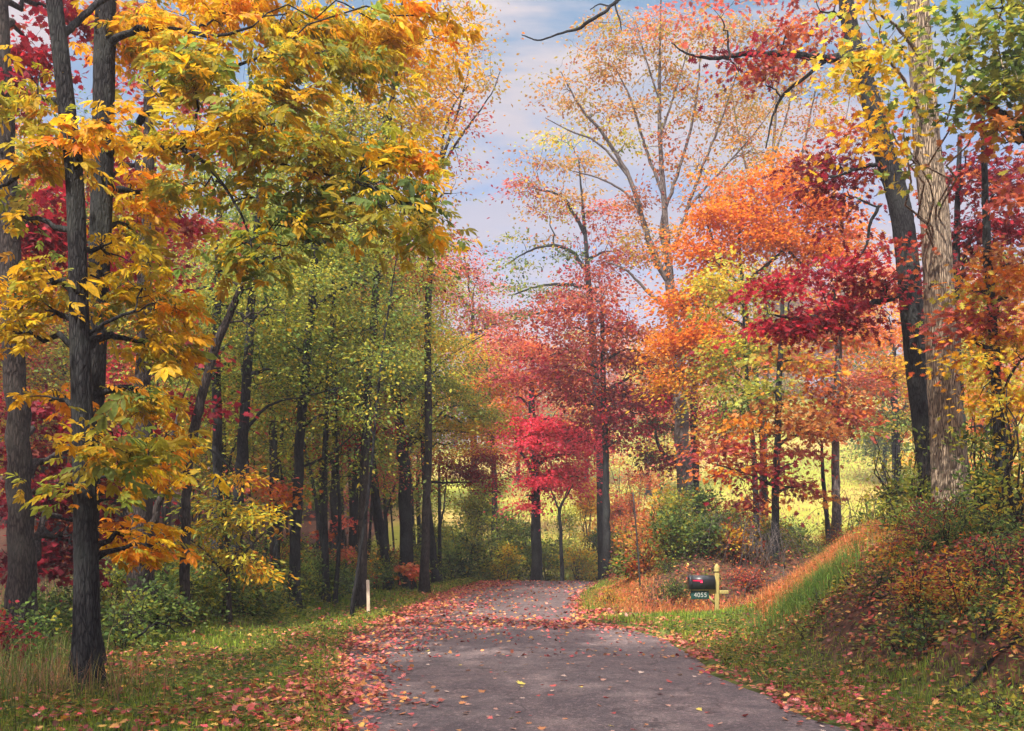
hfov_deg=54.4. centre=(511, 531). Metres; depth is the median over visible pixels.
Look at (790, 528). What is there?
weed clump
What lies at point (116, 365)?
young tree
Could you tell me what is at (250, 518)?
sapling
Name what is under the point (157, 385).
young tree
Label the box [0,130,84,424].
woodland tree
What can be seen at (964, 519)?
weed clump
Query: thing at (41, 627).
shrub
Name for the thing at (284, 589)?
shrub
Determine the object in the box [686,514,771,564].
shrub
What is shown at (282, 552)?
shrub
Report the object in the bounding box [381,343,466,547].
woodland tree
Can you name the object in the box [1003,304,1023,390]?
skyline tree
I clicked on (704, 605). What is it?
dry grass
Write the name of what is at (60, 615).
shrub
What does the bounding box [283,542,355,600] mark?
shrub
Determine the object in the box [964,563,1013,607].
weed clump
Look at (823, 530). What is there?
weed clump
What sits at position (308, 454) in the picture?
young tree
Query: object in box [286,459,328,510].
woodland tree
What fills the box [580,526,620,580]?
shrub
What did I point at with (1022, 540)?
weed clump
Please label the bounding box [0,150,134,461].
woodland tree
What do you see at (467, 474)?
woodland tree
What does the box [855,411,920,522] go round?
shrub
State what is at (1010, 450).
shrub
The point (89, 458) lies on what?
hickory tree
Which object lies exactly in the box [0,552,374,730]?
wild grass
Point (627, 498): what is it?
shrub
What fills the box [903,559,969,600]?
weed clump
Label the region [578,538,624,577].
shrub
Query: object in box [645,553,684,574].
weed clump
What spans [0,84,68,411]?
woodland tree
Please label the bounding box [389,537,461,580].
shrub
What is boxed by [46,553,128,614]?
shrub
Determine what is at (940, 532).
weed clump
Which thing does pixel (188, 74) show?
hickory tree
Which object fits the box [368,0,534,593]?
oak tree
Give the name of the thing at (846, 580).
weed clump
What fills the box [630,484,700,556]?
shrub
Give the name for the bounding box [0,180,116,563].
woodland tree
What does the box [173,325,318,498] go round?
woodland tree
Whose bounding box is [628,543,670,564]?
weed clump
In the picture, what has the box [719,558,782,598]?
weed clump
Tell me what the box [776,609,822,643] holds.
weed clump
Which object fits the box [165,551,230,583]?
shrub
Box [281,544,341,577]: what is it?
shrub
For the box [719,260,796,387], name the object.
skyline tree
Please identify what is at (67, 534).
woodland tree
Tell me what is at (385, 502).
woodland tree
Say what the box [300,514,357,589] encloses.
sapling
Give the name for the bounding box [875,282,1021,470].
field tree
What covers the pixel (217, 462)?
woodland tree
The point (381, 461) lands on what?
woodland tree
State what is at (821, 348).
skyline tree
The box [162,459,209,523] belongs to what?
young tree
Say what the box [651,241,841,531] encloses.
maple tree
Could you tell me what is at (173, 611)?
shrub
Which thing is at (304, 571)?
shrub
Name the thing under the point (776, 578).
bramble
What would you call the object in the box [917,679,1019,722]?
weed clump
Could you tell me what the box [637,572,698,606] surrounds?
weed clump
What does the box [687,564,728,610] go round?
mailbox
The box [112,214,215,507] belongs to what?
woodland tree
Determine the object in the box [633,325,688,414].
skyline tree
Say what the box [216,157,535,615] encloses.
young tree
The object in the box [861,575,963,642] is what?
weed clump
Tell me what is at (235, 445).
young tree
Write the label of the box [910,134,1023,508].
maple tree
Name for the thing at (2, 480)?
woodland tree
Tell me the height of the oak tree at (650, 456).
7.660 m
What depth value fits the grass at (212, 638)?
10.51 m
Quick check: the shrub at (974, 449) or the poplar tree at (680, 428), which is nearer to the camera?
the shrub at (974, 449)
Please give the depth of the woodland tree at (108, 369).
23.99 m
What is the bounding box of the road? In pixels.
[348,581,850,730]
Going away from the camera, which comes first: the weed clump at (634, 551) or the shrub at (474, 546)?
the weed clump at (634, 551)
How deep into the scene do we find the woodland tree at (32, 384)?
45.12 m
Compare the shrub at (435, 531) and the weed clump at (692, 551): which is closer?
the weed clump at (692, 551)
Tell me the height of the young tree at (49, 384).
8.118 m
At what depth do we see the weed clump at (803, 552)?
21.34 m
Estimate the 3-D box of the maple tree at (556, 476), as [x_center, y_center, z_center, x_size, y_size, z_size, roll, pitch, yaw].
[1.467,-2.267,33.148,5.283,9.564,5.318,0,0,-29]
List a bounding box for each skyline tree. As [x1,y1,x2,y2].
[433,364,479,447]
[467,354,513,450]
[522,360,572,443]
[538,320,609,422]
[586,335,644,429]
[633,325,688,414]
[678,305,741,388]
[680,288,736,399]
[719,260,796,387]
[749,260,827,397]
[757,258,833,390]
[792,278,874,397]
[805,268,898,392]
[814,264,898,372]
[880,262,982,389]
[960,273,997,386]
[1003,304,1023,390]
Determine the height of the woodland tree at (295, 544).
10.002 m
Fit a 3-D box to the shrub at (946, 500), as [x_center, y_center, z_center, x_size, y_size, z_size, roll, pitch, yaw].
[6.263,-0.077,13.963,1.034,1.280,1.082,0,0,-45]
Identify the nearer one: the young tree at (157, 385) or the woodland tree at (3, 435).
the young tree at (157, 385)
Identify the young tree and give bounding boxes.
[0,267,124,468]
[0,313,69,491]
[0,326,60,475]
[1,296,70,539]
[4,289,115,533]
[5,274,246,584]
[34,275,184,463]
[112,289,306,574]
[112,302,262,515]
[113,366,210,522]
[134,269,212,562]
[158,226,360,575]
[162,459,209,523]
[177,412,251,549]
[186,226,327,559]
[188,324,268,461]
[190,380,231,542]
[196,252,386,556]
[204,327,289,545]
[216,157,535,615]
[222,181,436,558]
[230,383,318,542]
[259,298,432,605]
[278,292,419,548]
[284,430,330,551]
[304,293,386,548]
[308,236,466,560]
[370,392,467,556]
[378,375,420,552]
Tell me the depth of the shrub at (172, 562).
22.91 m
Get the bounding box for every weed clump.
[579,580,628,607]
[603,567,621,582]
[621,543,647,576]
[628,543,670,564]
[634,515,689,560]
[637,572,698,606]
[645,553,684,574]
[648,511,718,561]
[650,554,684,577]
[675,545,709,554]
[691,563,732,594]
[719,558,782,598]
[747,516,783,553]
[747,527,797,554]
[749,516,793,554]
[765,513,807,548]
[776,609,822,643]
[789,576,843,617]
[791,534,837,565]
[792,533,819,552]
[792,539,820,557]
[799,523,847,544]
[801,587,973,673]
[806,539,843,560]
[808,517,846,546]
[813,519,857,553]
[813,521,843,555]
[828,565,869,594]
[841,487,962,550]
[841,508,941,574]
[842,551,912,612]
[846,604,929,666]
[851,553,953,626]
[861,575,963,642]
[862,486,971,566]
[872,530,943,577]
[877,530,941,573]
[877,548,961,609]
[881,507,999,563]
[883,493,992,562]
[884,487,992,549]
[894,517,983,545]
[896,541,1014,629]
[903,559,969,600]
[913,496,1022,556]
[914,524,1019,594]
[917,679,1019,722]
[918,496,980,524]
[922,597,1023,652]
[928,496,1001,539]
[932,527,1023,679]
[940,523,1018,596]
[941,671,1023,727]
[945,515,1023,616]
[946,577,1023,625]
[947,585,1023,627]
[963,482,1023,536]
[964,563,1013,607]
[974,495,1023,538]
[981,500,1023,613]
[984,638,1022,682]
[990,524,1023,554]
[1009,512,1023,559]
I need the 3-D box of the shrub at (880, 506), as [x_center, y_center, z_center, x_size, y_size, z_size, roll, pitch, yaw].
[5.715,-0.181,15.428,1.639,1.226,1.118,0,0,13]
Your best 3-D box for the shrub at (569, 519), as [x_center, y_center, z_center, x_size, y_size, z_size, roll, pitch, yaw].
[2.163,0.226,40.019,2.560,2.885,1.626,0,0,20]
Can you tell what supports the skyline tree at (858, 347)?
on the ground at (696, 564)
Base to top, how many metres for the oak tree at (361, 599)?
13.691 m
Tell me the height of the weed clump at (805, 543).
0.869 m
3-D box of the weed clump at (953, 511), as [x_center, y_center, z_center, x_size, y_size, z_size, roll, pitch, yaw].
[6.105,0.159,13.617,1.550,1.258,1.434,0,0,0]
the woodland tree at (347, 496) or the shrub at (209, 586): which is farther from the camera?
the woodland tree at (347, 496)
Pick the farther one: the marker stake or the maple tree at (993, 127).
the marker stake
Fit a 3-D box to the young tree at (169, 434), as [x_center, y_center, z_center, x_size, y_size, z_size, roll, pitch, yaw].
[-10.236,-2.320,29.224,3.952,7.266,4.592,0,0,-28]
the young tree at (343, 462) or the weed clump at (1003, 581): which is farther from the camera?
the young tree at (343, 462)
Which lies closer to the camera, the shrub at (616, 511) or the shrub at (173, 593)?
the shrub at (173, 593)
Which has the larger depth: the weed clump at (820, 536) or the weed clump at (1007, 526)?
the weed clump at (820, 536)
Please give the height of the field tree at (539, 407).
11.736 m
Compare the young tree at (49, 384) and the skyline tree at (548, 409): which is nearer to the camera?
the young tree at (49, 384)
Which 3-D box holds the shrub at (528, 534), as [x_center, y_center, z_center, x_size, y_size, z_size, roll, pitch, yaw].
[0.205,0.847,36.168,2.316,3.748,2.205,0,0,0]
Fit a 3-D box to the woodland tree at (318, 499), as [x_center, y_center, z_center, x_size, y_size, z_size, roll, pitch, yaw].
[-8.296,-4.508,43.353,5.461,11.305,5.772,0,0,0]
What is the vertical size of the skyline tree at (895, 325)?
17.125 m
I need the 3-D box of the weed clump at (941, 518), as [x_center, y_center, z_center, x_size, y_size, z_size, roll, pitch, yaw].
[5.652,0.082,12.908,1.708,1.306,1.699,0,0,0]
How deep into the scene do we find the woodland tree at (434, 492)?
40.47 m
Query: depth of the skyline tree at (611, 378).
111.84 m
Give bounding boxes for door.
[687,575,691,589]
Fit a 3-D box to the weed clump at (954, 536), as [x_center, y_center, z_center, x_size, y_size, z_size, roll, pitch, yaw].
[5.211,0.179,11.841,1.484,1.269,1.185,0,0,33]
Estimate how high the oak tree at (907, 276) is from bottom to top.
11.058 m
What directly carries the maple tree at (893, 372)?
on the ground at (696, 564)
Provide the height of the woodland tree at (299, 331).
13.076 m
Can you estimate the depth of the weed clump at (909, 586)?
10.50 m
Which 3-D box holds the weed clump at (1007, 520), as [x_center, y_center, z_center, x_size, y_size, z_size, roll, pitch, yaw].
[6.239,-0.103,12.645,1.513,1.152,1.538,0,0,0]
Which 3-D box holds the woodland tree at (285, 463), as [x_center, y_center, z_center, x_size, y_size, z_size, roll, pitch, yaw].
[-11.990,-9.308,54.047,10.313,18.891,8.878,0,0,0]
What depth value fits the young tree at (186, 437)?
24.55 m
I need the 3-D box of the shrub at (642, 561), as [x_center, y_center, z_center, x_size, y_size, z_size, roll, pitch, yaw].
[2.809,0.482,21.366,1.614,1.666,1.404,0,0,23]
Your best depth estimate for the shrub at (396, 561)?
28.43 m
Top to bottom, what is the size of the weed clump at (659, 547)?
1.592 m
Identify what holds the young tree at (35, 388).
on the ground at (696, 564)
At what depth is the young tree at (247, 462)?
20.98 m
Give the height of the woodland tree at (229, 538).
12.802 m
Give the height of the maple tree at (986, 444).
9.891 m
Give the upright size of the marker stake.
0.879 m
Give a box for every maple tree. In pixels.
[0,0,181,644]
[49,0,268,637]
[407,222,558,532]
[414,316,566,563]
[472,325,646,580]
[609,137,894,520]
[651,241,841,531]
[806,217,979,503]
[873,0,1023,285]
[876,100,1023,521]
[895,240,1023,498]
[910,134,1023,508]
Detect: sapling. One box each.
[154,464,301,623]
[223,455,323,589]
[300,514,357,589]
[387,561,431,589]
[550,484,597,580]
[785,423,856,545]
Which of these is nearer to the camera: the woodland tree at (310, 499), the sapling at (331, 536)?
the sapling at (331, 536)
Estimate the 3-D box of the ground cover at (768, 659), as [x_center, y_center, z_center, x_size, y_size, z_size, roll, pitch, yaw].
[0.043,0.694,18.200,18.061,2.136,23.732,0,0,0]
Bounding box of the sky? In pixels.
[8,0,1023,439]
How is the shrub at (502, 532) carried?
on the ground at (696, 564)
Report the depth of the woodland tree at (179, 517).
41.67 m
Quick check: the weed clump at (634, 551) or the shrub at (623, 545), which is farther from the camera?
the shrub at (623, 545)
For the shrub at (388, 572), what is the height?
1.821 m
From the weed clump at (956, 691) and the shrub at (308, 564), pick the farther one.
the shrub at (308, 564)
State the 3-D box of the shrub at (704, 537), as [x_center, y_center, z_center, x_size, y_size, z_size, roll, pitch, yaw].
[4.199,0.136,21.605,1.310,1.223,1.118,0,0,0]
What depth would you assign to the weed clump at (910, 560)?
10.73 m
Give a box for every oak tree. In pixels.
[236,0,510,609]
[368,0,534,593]
[445,103,653,580]
[486,256,718,579]
[522,0,967,511]
[609,325,744,521]
[652,294,883,559]
[750,266,909,541]
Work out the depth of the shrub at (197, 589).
15.96 m
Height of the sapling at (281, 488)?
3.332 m
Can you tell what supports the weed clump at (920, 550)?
on the ground at (696, 564)
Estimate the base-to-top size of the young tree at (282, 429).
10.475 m
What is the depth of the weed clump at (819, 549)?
21.07 m
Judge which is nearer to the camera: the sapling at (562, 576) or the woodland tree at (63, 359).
the woodland tree at (63, 359)
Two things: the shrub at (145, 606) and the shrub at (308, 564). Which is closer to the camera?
the shrub at (145, 606)
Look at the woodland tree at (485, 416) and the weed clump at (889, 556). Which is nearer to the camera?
the weed clump at (889, 556)
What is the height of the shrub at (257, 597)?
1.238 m
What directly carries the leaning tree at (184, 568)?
on the ground at (696, 564)
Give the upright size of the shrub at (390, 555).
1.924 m
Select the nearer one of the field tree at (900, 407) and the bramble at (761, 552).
the bramble at (761, 552)
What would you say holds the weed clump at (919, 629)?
on the ground at (696, 564)
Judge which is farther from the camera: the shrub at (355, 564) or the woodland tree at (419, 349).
the woodland tree at (419, 349)
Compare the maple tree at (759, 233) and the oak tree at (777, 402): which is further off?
the maple tree at (759, 233)
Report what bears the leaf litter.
on the ground at (696, 564)
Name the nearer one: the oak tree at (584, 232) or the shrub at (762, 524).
the shrub at (762, 524)
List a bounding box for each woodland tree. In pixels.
[0,64,198,434]
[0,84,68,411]
[0,114,62,435]
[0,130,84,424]
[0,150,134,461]
[0,155,182,568]
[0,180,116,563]
[0,288,122,519]
[0,303,69,388]
[0,307,58,490]
[0,440,53,524]
[1,128,85,478]
[2,111,153,565]
[2,155,256,510]
[37,260,198,543]
[39,114,245,499]
[53,188,312,605]
[89,210,161,518]
[108,209,257,545]
[111,50,396,575]
[111,123,337,548]
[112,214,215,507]
[124,182,404,612]
[129,246,211,549]
[172,249,267,523]
[173,140,410,515]
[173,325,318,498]
[174,264,248,546]
[186,52,479,606]
[193,261,289,554]
[198,268,303,536]
[202,131,457,610]
[205,216,329,545]
[205,253,353,567]
[223,192,315,520]
[227,238,340,545]
[238,169,415,516]
[254,222,406,519]
[256,284,421,569]
[268,387,350,551]
[283,279,420,512]
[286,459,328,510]
[289,222,467,573]
[291,288,471,566]
[299,222,551,589]
[300,270,436,551]
[305,327,446,589]
[306,275,362,547]
[315,203,442,521]
[368,345,421,550]
[369,247,466,507]
[377,291,461,556]
[380,379,568,583]
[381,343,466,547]
[393,408,487,581]
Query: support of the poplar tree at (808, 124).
on the ground at (696, 564)
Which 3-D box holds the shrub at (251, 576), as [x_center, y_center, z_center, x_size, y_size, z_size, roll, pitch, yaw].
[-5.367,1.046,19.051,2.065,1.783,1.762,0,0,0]
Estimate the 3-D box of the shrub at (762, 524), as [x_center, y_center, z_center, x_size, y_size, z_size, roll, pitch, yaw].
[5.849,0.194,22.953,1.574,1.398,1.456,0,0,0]
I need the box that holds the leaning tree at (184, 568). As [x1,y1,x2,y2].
[176,230,360,627]
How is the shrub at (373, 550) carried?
on the ground at (696, 564)
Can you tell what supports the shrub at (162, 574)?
on the ground at (696, 564)
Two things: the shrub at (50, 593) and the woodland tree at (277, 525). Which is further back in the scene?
the woodland tree at (277, 525)
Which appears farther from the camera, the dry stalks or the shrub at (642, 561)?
the shrub at (642, 561)
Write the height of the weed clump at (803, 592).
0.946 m
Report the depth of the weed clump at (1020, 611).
8.43 m
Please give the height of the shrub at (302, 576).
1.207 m
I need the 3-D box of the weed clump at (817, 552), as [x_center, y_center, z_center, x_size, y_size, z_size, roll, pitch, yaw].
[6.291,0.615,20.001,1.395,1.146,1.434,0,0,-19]
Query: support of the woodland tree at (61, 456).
on the ground at (696, 564)
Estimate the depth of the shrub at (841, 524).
23.12 m
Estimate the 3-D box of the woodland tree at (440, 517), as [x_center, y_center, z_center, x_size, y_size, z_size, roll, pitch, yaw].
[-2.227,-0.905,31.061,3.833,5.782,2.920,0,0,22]
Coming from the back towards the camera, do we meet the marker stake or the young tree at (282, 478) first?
the young tree at (282, 478)
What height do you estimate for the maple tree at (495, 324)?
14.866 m
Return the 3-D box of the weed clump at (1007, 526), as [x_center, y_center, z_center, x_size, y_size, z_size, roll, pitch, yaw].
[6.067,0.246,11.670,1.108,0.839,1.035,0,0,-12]
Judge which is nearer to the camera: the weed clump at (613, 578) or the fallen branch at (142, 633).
the fallen branch at (142, 633)
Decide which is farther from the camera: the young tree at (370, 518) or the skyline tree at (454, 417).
the skyline tree at (454, 417)
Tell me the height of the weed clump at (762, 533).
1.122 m
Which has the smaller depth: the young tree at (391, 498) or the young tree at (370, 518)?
the young tree at (370, 518)
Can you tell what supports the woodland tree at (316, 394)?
on the ground at (696, 564)
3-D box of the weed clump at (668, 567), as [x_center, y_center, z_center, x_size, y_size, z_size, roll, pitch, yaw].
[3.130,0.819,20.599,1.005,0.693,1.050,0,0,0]
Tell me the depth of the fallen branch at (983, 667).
8.66 m
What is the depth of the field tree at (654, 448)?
61.38 m
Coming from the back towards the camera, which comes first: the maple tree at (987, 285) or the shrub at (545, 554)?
the shrub at (545, 554)
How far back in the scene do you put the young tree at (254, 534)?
38.99 m
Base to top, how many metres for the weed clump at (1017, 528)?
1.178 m
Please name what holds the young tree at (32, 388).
on the ground at (696, 564)
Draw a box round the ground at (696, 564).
[0,388,1023,730]
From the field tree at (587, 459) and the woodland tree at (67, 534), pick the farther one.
the field tree at (587, 459)
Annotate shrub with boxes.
[0,592,72,649]
[0,599,48,674]
[1,591,72,662]
[37,569,114,621]
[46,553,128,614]
[52,585,123,628]
[100,590,191,656]
[108,574,184,643]
[114,574,213,636]
[118,570,209,617]
[118,584,199,632]
[123,540,198,591]
[158,564,249,628]
[161,538,207,579]
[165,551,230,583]
[165,557,253,613]
[192,559,268,621]
[194,547,281,603]
[205,574,289,621]
[207,533,284,565]
[209,533,287,584]
[230,536,308,559]
[243,562,328,615]
[253,565,319,608]
[257,539,305,572]
[261,533,319,558]
[267,560,316,592]
[268,555,339,608]
[279,534,342,594]
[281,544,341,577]
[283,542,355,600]
[302,530,381,588]
[305,553,388,596]
[344,531,403,583]
[356,547,419,590]
[357,544,381,565]
[371,540,419,582]
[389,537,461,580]
[390,550,443,583]
[395,506,457,573]
[418,514,470,577]
[429,539,487,579]
[437,510,513,580]
[441,469,513,559]
[459,488,530,580]
[482,537,526,580]
[498,511,547,580]
[520,537,552,580]
[524,523,580,580]
[541,501,589,569]
[542,525,601,581]
[567,472,613,564]
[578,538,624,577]
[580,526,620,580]
[586,456,645,557]
[602,537,644,582]
[603,516,677,582]
[610,463,666,538]
[610,515,640,576]
[622,466,695,543]
[629,509,655,547]
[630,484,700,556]
[633,485,702,561]
[655,475,745,527]
[672,513,737,567]
[680,512,727,552]
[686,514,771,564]
[688,500,753,552]
[699,483,752,520]
[716,487,792,536]
[746,513,795,548]
[779,513,824,547]
[812,515,872,539]
[828,481,911,547]
[846,493,885,532]
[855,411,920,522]
[889,426,938,525]
[892,487,953,531]
[926,480,977,516]
[932,415,1023,529]
[940,383,1023,537]
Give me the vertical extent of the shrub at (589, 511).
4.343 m
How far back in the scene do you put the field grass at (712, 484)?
64.14 m
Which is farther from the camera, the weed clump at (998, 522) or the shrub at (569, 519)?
the shrub at (569, 519)
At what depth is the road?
10.42 m
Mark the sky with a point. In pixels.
(538, 19)
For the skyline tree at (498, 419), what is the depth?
116.51 m
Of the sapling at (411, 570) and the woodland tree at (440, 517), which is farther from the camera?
the woodland tree at (440, 517)
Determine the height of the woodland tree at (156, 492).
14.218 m
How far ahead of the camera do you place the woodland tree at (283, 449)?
39.59 m
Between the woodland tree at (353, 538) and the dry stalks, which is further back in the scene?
the woodland tree at (353, 538)
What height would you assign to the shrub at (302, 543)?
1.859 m
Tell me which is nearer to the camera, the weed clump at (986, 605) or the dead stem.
the weed clump at (986, 605)
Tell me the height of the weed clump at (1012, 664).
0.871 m
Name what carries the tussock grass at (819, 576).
on the ground at (696, 564)
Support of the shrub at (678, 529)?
on the ground at (696, 564)
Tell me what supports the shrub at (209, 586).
on the ground at (696, 564)
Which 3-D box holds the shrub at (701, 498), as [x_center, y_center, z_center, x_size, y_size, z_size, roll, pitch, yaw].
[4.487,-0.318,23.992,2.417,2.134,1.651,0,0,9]
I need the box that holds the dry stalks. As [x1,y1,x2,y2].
[0,633,216,706]
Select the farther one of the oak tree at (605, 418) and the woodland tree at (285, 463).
the woodland tree at (285, 463)
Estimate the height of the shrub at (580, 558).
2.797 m
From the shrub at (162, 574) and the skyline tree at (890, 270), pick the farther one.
the skyline tree at (890, 270)
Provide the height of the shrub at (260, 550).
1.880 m
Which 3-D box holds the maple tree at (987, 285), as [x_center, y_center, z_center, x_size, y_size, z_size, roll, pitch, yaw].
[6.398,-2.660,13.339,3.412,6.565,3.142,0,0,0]
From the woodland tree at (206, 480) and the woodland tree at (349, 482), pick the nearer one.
the woodland tree at (349, 482)
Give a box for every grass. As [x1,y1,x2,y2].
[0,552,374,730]
[0,574,1023,730]
[451,407,1023,572]
[579,516,909,626]
[720,524,900,642]
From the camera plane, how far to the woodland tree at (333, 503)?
24.91 m
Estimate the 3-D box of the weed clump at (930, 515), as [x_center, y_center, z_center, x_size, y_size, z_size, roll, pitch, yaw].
[5.401,0.010,13.036,1.420,1.216,1.502,0,0,40]
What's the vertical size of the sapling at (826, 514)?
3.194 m
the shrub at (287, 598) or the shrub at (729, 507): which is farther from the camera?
the shrub at (729, 507)
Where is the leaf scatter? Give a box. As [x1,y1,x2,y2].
[344,580,709,657]
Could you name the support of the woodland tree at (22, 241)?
on the ground at (696, 564)
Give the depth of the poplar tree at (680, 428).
29.44 m
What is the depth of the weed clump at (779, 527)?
22.15 m
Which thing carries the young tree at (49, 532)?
on the ground at (696, 564)
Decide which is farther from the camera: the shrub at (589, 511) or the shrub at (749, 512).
the shrub at (589, 511)
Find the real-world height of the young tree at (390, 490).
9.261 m
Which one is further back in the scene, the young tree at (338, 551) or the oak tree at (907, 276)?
the young tree at (338, 551)
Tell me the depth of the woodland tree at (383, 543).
26.42 m
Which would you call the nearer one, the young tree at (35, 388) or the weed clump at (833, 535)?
the weed clump at (833, 535)
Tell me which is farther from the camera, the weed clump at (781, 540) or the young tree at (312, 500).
the young tree at (312, 500)
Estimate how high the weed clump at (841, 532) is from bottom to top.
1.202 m
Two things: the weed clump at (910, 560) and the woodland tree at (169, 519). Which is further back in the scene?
the woodland tree at (169, 519)
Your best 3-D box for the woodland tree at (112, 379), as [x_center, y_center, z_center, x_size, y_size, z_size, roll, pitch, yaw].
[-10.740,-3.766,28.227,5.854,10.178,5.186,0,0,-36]
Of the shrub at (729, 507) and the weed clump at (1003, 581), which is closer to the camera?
the weed clump at (1003, 581)
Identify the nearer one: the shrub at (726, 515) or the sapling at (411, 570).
the shrub at (726, 515)
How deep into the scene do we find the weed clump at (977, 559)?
10.45 m
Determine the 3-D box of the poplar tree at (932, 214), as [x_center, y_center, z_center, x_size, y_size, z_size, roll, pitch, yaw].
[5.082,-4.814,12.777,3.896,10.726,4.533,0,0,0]
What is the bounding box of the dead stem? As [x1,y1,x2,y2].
[632,492,640,589]
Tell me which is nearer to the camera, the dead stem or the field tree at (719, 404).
the dead stem
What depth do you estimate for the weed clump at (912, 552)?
12.01 m
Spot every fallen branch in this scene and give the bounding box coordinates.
[135,622,177,638]
[936,633,1023,697]
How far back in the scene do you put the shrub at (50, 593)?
15.91 m
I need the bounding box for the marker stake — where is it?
[366,580,369,610]
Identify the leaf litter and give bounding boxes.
[0,517,1023,730]
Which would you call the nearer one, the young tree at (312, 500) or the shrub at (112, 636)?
the shrub at (112, 636)
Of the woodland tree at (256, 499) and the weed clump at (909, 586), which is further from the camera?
the woodland tree at (256, 499)
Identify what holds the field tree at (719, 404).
on the ground at (696, 564)
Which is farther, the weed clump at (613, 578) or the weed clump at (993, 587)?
the weed clump at (613, 578)
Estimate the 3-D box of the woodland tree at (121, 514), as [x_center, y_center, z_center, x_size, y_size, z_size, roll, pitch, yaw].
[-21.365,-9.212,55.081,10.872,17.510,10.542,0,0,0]
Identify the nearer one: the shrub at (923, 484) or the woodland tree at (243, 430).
the shrub at (923, 484)
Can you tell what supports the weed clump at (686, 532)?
on the ground at (696, 564)
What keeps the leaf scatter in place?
on the road
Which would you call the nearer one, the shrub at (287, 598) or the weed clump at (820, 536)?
the shrub at (287, 598)
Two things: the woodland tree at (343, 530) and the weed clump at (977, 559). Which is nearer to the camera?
the weed clump at (977, 559)
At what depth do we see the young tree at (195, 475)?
40.15 m
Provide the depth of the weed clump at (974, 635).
8.97 m
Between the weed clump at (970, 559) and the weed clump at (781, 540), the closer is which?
the weed clump at (970, 559)
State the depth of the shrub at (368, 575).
23.37 m
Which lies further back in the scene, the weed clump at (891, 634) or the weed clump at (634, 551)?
the weed clump at (634, 551)
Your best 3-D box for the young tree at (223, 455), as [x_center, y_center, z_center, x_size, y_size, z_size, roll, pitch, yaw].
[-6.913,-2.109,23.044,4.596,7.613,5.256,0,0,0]
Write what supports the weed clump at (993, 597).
on the ground at (696, 564)
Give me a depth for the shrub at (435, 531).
33.90 m
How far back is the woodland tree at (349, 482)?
31.40 m
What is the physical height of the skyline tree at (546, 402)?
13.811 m
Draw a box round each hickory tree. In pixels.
[0,0,232,694]
[68,0,485,665]
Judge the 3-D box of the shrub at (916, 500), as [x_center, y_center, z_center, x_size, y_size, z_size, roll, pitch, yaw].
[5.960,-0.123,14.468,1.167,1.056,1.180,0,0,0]
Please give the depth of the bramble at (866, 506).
17.10 m
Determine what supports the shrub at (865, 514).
on the ground at (696, 564)
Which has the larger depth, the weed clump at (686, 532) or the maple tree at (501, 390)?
the maple tree at (501, 390)
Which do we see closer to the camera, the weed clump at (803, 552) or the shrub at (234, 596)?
the shrub at (234, 596)
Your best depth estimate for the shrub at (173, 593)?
16.92 m
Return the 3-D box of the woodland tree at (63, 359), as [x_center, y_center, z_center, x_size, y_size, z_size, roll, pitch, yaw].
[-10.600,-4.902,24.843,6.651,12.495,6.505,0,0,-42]
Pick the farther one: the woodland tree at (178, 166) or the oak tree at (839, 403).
the woodland tree at (178, 166)
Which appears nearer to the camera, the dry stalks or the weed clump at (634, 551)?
the dry stalks
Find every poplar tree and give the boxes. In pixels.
[518,0,804,525]
[685,0,877,525]
[755,0,1023,515]
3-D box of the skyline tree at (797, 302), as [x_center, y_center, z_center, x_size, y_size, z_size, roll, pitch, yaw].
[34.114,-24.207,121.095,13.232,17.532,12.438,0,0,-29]
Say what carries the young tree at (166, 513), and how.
on the ground at (696, 564)
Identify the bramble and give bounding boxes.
[683,516,811,568]
[685,510,797,557]
[740,565,802,592]
[788,488,913,549]
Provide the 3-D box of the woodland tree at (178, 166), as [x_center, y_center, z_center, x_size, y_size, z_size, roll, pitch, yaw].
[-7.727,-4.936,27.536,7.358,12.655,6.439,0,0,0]
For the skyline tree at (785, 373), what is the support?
on the ground at (696, 564)
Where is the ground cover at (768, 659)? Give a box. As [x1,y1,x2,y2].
[0,520,1023,730]
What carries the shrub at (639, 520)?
on the ground at (696, 564)
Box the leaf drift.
[231,579,1019,730]
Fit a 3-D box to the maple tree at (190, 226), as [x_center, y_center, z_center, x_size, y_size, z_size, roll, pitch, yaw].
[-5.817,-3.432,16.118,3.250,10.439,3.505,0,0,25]
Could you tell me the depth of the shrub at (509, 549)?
33.89 m
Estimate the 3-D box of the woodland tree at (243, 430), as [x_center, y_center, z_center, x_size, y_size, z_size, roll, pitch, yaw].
[-4.581,-2.360,18.574,5.155,8.323,3.709,0,0,0]
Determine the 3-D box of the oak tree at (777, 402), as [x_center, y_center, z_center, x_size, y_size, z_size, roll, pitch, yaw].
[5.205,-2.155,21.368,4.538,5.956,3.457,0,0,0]
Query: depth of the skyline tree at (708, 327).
116.90 m
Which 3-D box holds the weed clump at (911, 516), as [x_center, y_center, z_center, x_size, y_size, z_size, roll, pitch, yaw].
[5.452,-0.004,13.411,1.893,1.280,1.684,0,0,0]
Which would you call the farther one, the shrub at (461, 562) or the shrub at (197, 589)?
the shrub at (461, 562)
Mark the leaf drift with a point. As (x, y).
(360, 697)
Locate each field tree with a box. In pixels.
[478,332,575,481]
[524,326,626,482]
[608,328,724,496]
[679,307,772,436]
[826,336,914,484]
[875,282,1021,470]
[963,274,1023,497]
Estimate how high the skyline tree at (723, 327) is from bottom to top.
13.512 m
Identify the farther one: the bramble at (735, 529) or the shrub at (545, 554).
the shrub at (545, 554)
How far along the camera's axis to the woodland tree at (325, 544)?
21.10 m
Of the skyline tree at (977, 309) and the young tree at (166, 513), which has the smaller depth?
the young tree at (166, 513)

